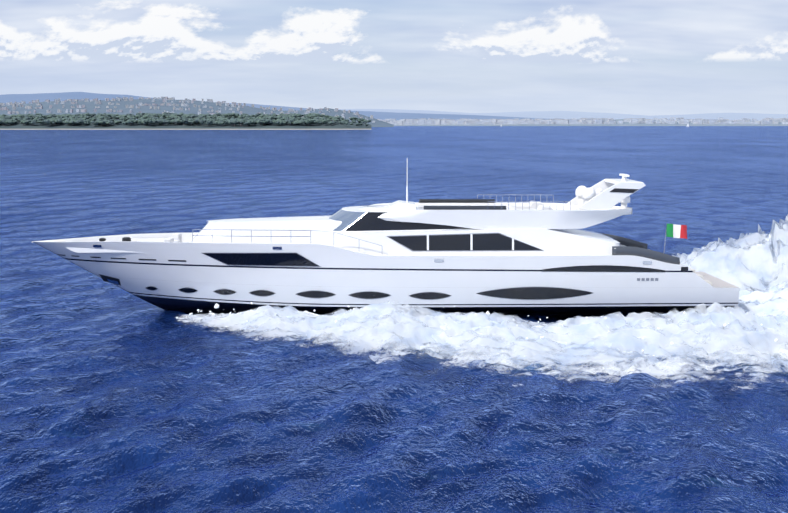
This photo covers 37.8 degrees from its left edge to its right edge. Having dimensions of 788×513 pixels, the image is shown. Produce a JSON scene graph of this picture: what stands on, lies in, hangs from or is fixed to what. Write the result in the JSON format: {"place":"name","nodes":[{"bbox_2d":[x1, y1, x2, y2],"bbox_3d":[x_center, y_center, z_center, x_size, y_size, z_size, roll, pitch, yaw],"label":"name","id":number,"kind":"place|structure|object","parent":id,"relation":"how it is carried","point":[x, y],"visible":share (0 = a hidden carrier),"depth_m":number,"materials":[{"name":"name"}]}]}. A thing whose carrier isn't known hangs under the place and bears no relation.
{"place":"outdoors","nodes":[
{"label":"outdoors","id":0,"kind":"place"},
{"bbox_2d":[0,121,371,129],"bbox_3d":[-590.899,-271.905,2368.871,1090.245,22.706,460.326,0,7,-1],"label":"shoreline","id":1,"kind":"structure","parent":0,"point":[135,126],"depth_m":2204.02,"materials":[{"name":"green plant"}]},
{"bbox_2d":[0,112,370,126],"bbox_3d":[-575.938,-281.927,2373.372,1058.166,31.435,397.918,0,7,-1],"label":"forest","id":2,"kind":"object","parent":1,"relation":"on","point":[105,119],"visible":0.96,"depth_m":2247.68,"materials":[{"name":"green plant"}]},
{"bbox_2d":[0,99,393,126],"bbox_3d":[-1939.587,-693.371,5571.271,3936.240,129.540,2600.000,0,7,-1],"label":"hillside","id":3,"kind":"structure","parent":0,"point":[91,105],"depth_m":4932.63,"materials":[{"name":"green plant"}]},
{"bbox_2d":[0,96,380,122],"bbox_3d":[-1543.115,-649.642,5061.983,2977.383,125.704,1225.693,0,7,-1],"label":"hillside town","id":4,"kind":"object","parent":3,"relation":"on","point":[154,105],"visible":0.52,"depth_m":4987.34},
{"bbox_2d":[0,92,546,120],"bbox_3d":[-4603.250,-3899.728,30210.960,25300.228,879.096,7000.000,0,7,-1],"label":"hills","id":5,"kind":"structure","parent":0,"point":[28,98],"depth_m":29098.47,"materials":[{"name":"blue"}]},
{"bbox_2d":[0,126,787,512],"bbox_3d":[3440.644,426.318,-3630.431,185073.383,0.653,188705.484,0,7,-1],"label":"sea water","id":6,"kind":"structure","parent":0,"point":[114,398],"depth_m":42.83,"materials":[{"name":"blue liquid"}]},
{"bbox_2d":[32,232,739,314],"bbox_3d":[-0.751,1.073,58.227,34.824,4.157,6.980,0,7,-1],"label":"hull","id":7,"kind":"object","parent":6,"relation":"on","point":[342,274],"visible":0.79,"depth_m":55.35,"materials":[{"name":"white paint"}]},
{"bbox_2d":[99,274,120,285],"bbox_3d":[-14.236,1.140,57.918,1.100,0.600,1.445,0,7,-1],"label":"anchor recess","id":8,"kind":"object","parent":7,"relation":"on","point":[104,277],"visible":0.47,"depth_m":57.51,"materials":[{"name":"black metal"}]},
{"bbox_2d":[107,279,118,284],"bbox_3d":[-14.111,1.229,57.931,0.650,0.320,1.113,0,7,-1],"label":"anchor","id":9,"kind":"object","parent":8,"relation":"in","point":[113,281],"visible":0.44,"depth_m":57.59,"materials":[{"name":"metal"}]},
{"bbox_2d":[122,237,130,240],"bbox_3d":[-13.326,-0.758,57.269,0.440,0.420,0.440,0,7,-1],"label":"capstan","id":10,"kind":"object","parent":7,"relation":"on","point":[126,238],"visible":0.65,"depth_m":57.09,"materials":[{"name":"black metal"}]},
{"bbox_2d":[131,233,181,241],"bbox_3d":[-12.237,-0.745,57.749,2.600,0.605,3.400,0,7,-1],"label":"foredeck settee back","id":11,"kind":"object","parent":7,"relation":"on","point":[176,236],"visible":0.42,"depth_m":58.71,"materials":[{"name":"grey"}]},
{"bbox_2d":[138,240,180,241],"bbox_3d":[-11.887,-0.615,57.772,2.100,0.340,1.400,0,7,-1],"label":"foredeck sunpad","id":12,"kind":"object","parent":7,"relation":"on","point":[156,240],"visible":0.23,"depth_m":57.96,"materials":[{"name":"grey fabric"}]},
{"bbox_2d":[180,288,196,292],"bbox_3d":[-10.137,1.463,58.051,0.950,0.239,3.746,0,7,-1],"label":"porthole","id":13,"kind":"object","parent":7,"relation":"in","point":[188,290],"visible":0.46,"depth_m":56.32,"materials":[{"name":"grey glass"}]},
{"bbox_2d":[213,289,235,294],"bbox_3d":[-8.288,1.472,58.096,1.200,0.328,4.653,0,7,-1],"label":"porthole frame","id":14,"kind":"object","parent":7,"relation":"attached to","point":[225,294],"visible":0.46,"depth_m":55.93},
{"bbox_2d":[214,289,234,293],"bbox_3d":[-8.288,1.472,58.096,1.100,0.259,4.639,0,7,-1],"label":"porthole","id":15,"kind":"object","parent":14,"relation":"in","point":[223,291],"visible":0.56,"depth_m":55.91,"materials":[{"name":"grey glass"}]},
{"bbox_2d":[202,253,320,266],"bbox_3d":[-6.448,-0.207,57.947,5.820,0.700,6.494,0,7,-1],"label":"window frame","id":16,"kind":"object","parent":7,"relation":"attached to","point":[270,265],"visible":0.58,"depth_m":55.03,"materials":[{"name":"grey metal"}]},
{"bbox_2d":[203,253,317,265],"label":"hull window","id":17,"kind":"structure","parent":16,"relation":"in","point":[283,259],"depth_m":54.95,"materials":[{"name":"grey glass"}]},
{"bbox_2d":[250,290,274,295],"bbox_3d":[-6.438,1.482,58.141,1.250,0.278,5.305,0,7,-1],"label":"porthole","id":18,"kind":"object","parent":7,"relation":"in","point":[262,293],"visible":0.44,"depth_m":55.61,"materials":[{"name":"grey glass"}]},
{"bbox_2d":[190,215,341,243],"bbox_3d":[-6.488,-1.173,57.835,8.300,1.615,4.600,0,7,-1],"label":"foredeck coachroof","id":19,"kind":"object","parent":7,"relation":"on","point":[246,226],"visible":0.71,"depth_m":56.00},
{"bbox_2d":[192,220,382,254],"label":"foredeck rails","id":20,"kind":"object","parent":7,"relation":"on","point":[251,236],"visible":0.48,"depth_m":54.87,"materials":[{"name":"silver metal"}]},
{"bbox_2d":[296,290,335,297],"bbox_3d":[-3.839,1.496,58.203,2.000,0.408,5.971,0,7,-1],"label":"porthole frame","id":21,"kind":"object","parent":7,"relation":"attached to","point":[315,290],"visible":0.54,"depth_m":55.32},
{"bbox_2d":[297,291,334,297],"bbox_3d":[-3.839,1.496,58.203,1.900,0.338,5.968,0,7,-1],"label":"porthole","id":22,"kind":"object","parent":21,"relation":"in","point":[316,294],"visible":0.44,"depth_m":55.33,"materials":[{"name":"grey glass"}]},
{"bbox_2d":[349,291,390,298],"bbox_3d":[-1.240,1.510,58.266,2.100,0.408,6.288,0,7,-1],"label":"porthole frame","id":23,"kind":"object","parent":7,"relation":"attached to","point":[369,291],"visible":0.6,"depth_m":55.18,"materials":[{"name":"metal"}]},
{"bbox_2d":[350,292,389,298],"bbox_3d":[-1.240,1.510,58.266,2.000,0.338,6.287,0,7,-1],"label":"porthole","id":24,"kind":"object","parent":23,"relation":"in","point":[369,295],"visible":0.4,"depth_m":55.20,"materials":[{"name":"grey glass"}]},
{"bbox_2d":[409,292,450,299],"bbox_3d":[1.660,1.525,58.336,2.100,0.408,6.429,0,7,-1],"label":"porthole frame","id":25,"kind":"object","parent":7,"relation":"attached to","point":[429,299],"visible":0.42,"depth_m":55.19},
{"bbox_2d":[410,292,449,298],"bbox_3d":[1.660,1.525,58.336,2.000,0.338,6.427,0,7,-1],"label":"porthole","id":26,"kind":"object","parent":25,"relation":"in","point":[429,295],"visible":0.44,"depth_m":55.18,"materials":[{"name":"grey glass"}]},
{"bbox_2d":[434,259,443,261],"bbox_3d":[2.060,-0.205,58.147,0.440,0.140,6.970,0,7,-1],"label":"fairlead","id":27,"kind":"object","parent":7,"relation":"attached to","point":[438,260],"visible":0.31,"depth_m":54.70,"materials":[{"name":"silver metal"}]},
{"bbox_2d":[319,228,619,255],"bbox_3d":[3.159,-0.990,58.082,15.800,1.375,5.840,0,7,-1],"label":"superstructure","id":28,"kind":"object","parent":7,"relation":"on","point":[565,242],"visible":0.48,"depth_m":55.33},
{"bbox_2d":[329,205,514,231],"bbox_3d":[1.035,-1.923,57.925,10.250,1.015,5.040,0,7,-1],"label":"pilothouse","id":29,"kind":"object","parent":28,"relation":"on","point":[353,218],"visible":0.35,"depth_m":55.50,"materials":[{"name":"black glass"}]},
{"bbox_2d":[387,233,543,250],"bbox_3d":[3.359,-1.023,58.083,7.640,0.880,5.795,0,7,-1],"label":"window frame","id":30,"kind":"object","parent":28,"relation":"on","point":[462,250],"visible":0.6,"depth_m":55.25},
{"bbox_2d":[427,234,428,249],"bbox_3d":[1.560,-1.013,58.042,0.100,0.770,5.822,0,7,-1],"label":"window mullion","id":31,"kind":"object","parent":30,"relation":"attached to","point":[427,241],"visible":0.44,"depth_m":55.20},
{"bbox_2d":[389,234,540,249],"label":"salon window","id":32,"kind":"structure","parent":30,"relation":"in","point":[480,242],"depth_m":55.25,"materials":[{"name":"grey glass"}]},
{"bbox_2d":[470,234,472,249],"bbox_3d":[3.659,-1.019,58.091,0.100,0.770,5.825,0,7,-1],"label":"window mullion","id":33,"kind":"object","parent":30,"relation":"attached to","point":[471,241],"visible":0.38,"depth_m":55.24},
{"bbox_2d":[512,234,513,249],"bbox_3d":[5.659,-1.024,58.137,0.100,0.770,5.827,0,7,-1],"label":"window mullion","id":34,"kind":"object","parent":30,"relation":"attached to","point":[512,241],"visible":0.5,"depth_m":55.29},
{"bbox_2d":[358,202,631,228],"bbox_3d":[4.614,-2.089,57.990,14.890,0.960,5.386,0,7,-1],"label":"flybridge","id":35,"kind":"object","parent":28,"relation":"on","point":[559,217],"visible":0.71,"depth_m":55.39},
{"bbox_2d":[389,200,415,208],"bbox_3d":[0.410,-2.500,57.844,1.300,0.550,2.000,0,7,-1],"label":"flybridge helm console","id":36,"kind":"object","parent":35,"relation":"on","point":[399,204],"visible":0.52,"depth_m":56.85,"materials":[{"name":"white plastic"}]},
{"bbox_2d":[406,161,407,201],"bbox_3d":[0.660,-3.410,57.746,0.185,3.080,0.185,3,7,21],"label":"antenna mast","id":37,"kind":"object","parent":35,"relation":"on","point":[407,184],"visible":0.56,"depth_m":57.72,"materials":[{"name":"white metal"}]},
{"bbox_2d":[426,205,466,205],"bbox_3d":[2.709,-2.372,57.913,2.100,0.280,3.000,0,7,-1],"label":"flybridge sunpad","id":38,"kind":"object","parent":35,"relation":"on","point":[446,205],"visible":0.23,"depth_m":58.72,"materials":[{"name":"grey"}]},
{"bbox_2d":[419,199,505,209],"bbox_3d":[3.359,-2.632,57.898,4.000,0.210,5.171,0,7,-1],"label":"flybridge windscreen","id":39,"kind":"object","parent":35,"relation":"on","point":[458,207],"visible":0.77,"depth_m":55.46,"materials":[{"name":"black glass"}]},
{"bbox_2d":[471,202,552,209],"bbox_3d":[5.859,-2.458,57.977,3.600,0.436,4.400,0,7,-1],"label":"flybridge sofa","id":40,"kind":"object","parent":35,"relation":"on","point":[539,206],"visible":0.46,"depth_m":59.10,"materials":[{"name":"grey"}]},
{"bbox_2d":[477,195,570,209],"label":"flybridge rails","id":41,"kind":"object","parent":35,"relation":"on","point":[515,201],"visible":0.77,"depth_m":55.35,"materials":[{"name":"silver metal"}]},
{"bbox_2d":[575,186,586,195],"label":"radar dome","id":42,"kind":"structure","parent":35,"relation":"on","point":[579,190],"depth_m":58.69,"materials":[{"name":"white plastic"}]},
{"bbox_2d":[578,196,584,209],"bbox_3d":[9.635,-2.757,58.988,0.400,0.800,0.380,0,7,-1],"label":"satellite dome base","id":43,"kind":"object","parent":35,"relation":"on","point":[581,201],"visible":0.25,"depth_m":58.82,"materials":[{"name":"white plastic"}]},
{"bbox_2d":[582,188,595,198],"bbox_3d":[9.680,-3.152,57.031,0.660,0.530,0.660,0,7,-1],"label":"satellite dome","id":44,"kind":"object","parent":35,"relation":"on","point":[588,193],"visible":0.96,"depth_m":56.78,"materials":[{"name":"white plastic"}]},
{"bbox_2d":[565,179,645,209],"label":"radar arch fins","id":45,"kind":"object","parent":35,"relation":"on","point":[606,199],"visible":0.62,"depth_m":56.32,"materials":[{"name":"white plastic"}]},
{"bbox_2d":[604,179,639,183],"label":"radar arch top","id":46,"kind":"structure","parent":45,"relation":"on","point":[614,181],"depth_m":57.70,"materials":[{"name":"white plastic"}]},
{"bbox_2d":[610,188,638,192],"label":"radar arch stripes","id":47,"kind":"object","parent":45,"relation":"attached to","point":[624,190],"visible":0.54,"depth_m":56.27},
{"bbox_2d":[621,203,626,208],"bbox_3d":[11.520,-2.467,57.555,0.320,0.550,0.304,0,7,-1],"label":"satellite dome base","id":48,"kind":"object","parent":35,"relation":"on","point":[623,205],"visible":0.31,"depth_m":57.41,"materials":[{"name":"white plastic"}]},
{"bbox_2d":[619,196,629,202],"bbox_3d":[11.520,-2.939,57.501,0.600,0.460,0.600,0,7,-1],"label":"support","id":49,"kind":"object","parent":35,"relation":"on","point":[626,200],"visible":0.33,"depth_m":57.26,"materials":[{"name":"white"}]},
{"bbox_2d":[476,287,592,299],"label":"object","id":50,"kind":"object","parent":7,"relation":"on","point":[535,299],"visible":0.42,"depth_m":55.30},
{"bbox_2d":[477,287,590,298],"bbox_3d":[6.708,1.402,58.440,5.600,0.599,6.512,0,7,-1],"label":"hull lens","id":51,"kind":"object","parent":50,"relation":"in","point":[534,293],"visible":0.44,"depth_m":55.26,"materials":[{"name":"grey glass"}]},
{"bbox_2d":[541,265,664,271],"bbox_3d":[9.957,0.212,58.380,6.000,0.358,6.803,0,7,-1],"label":"hull window","id":52,"kind":"structure","parent":7,"relation":"on","point":[600,268],"depth_m":55.03,"materials":[{"name":"black glass"}]},
{"bbox_2d":[601,233,679,263],"bbox_3d":[12.008,-0.425,58.355,3.301,0.895,6.727,0,7,-1],"label":"aft deck windbreak","id":53,"kind":"object","parent":7,"relation":"on","point":[634,247],"visible":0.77,"depth_m":55.13,"materials":[{"name":"black glass"}]},
{"bbox_2d":[175,300,787,390],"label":"wake foam","id":54,"kind":"object","parent":6,"relation":"on","point":[758,339],"visible":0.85,"depth_m":47.53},
{"bbox_2d":[176,302,787,364],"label":"spray droplets","id":55,"kind":"object","parent":6,"relation":"on","point":[216,306],"visible":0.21,"depth_m":50.96,"materials":[{"name":"white liquid"}]},
{"bbox_2d":[672,215,787,291],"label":"spray mist","id":56,"kind":"structure","parent":6,"relation":"on","point":[729,263],"depth_m":65.36,"materials":[{"name":"white liquid"}]},
{"bbox_2d":[680,230,787,289],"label":"spray","id":57,"kind":"object","parent":6,"relation":"on","point":[773,253],"depth_m":65.34,"materials":[{"name":"liquid"}]},
{"bbox_2d":[734,281,787,316],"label":"wake foam","id":58,"kind":"object","parent":6,"relation":"on","point":[778,296],"visible":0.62,"depth_m":57.42,"materials":[{"name":"liquid"}]},
{"bbox_2d":[0,0,787,115],"label":"sky","id":59,"kind":"structure","parent":0,"point":[634,57],"materials":[{"name":"blue"}]},
{"bbox_2d":[338,109,787,120],"bbox_3d":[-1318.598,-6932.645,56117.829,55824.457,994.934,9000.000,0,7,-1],"label":"hills","id":60,"kind":"structure","parent":0,"point":[579,115],"depth_m":54446.09,"materials":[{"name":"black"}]},
{"bbox_2d":[394,119,787,125],"bbox_3d":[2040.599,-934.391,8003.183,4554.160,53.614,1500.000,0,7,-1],"label":"shoreline","id":61,"kind":"structure","parent":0,"point":[655,124],"depth_m":7330.65,"materials":[{"name":"grey"}]},
{"bbox_2d":[377,117,787,124],"bbox_3d":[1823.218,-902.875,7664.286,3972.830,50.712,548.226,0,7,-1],"label":"distant city","id":62,"kind":"object","parent":61,"relation":"on","point":[432,121],"visible":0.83,"depth_m":7403.25},
{"bbox_3d":[13.766,-0.782,58.355,0.160,1.823,0.035,0,7,-1],"label":"flag staff","id":63,"kind":"object","parent":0,"visible":0},
{"bbox_2d":[666,224,686,238],"bbox_3d":[14.351,-1.277,58.313,1.050,0.788,0.202,0,7,-1],"label":"italian flag","id":64,"kind":"object","parent":63,"relation":"attached to","point":[676,231],"visible":1,"depth_m":58.30,"materials":[{"name":"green fabric"}]}
]}

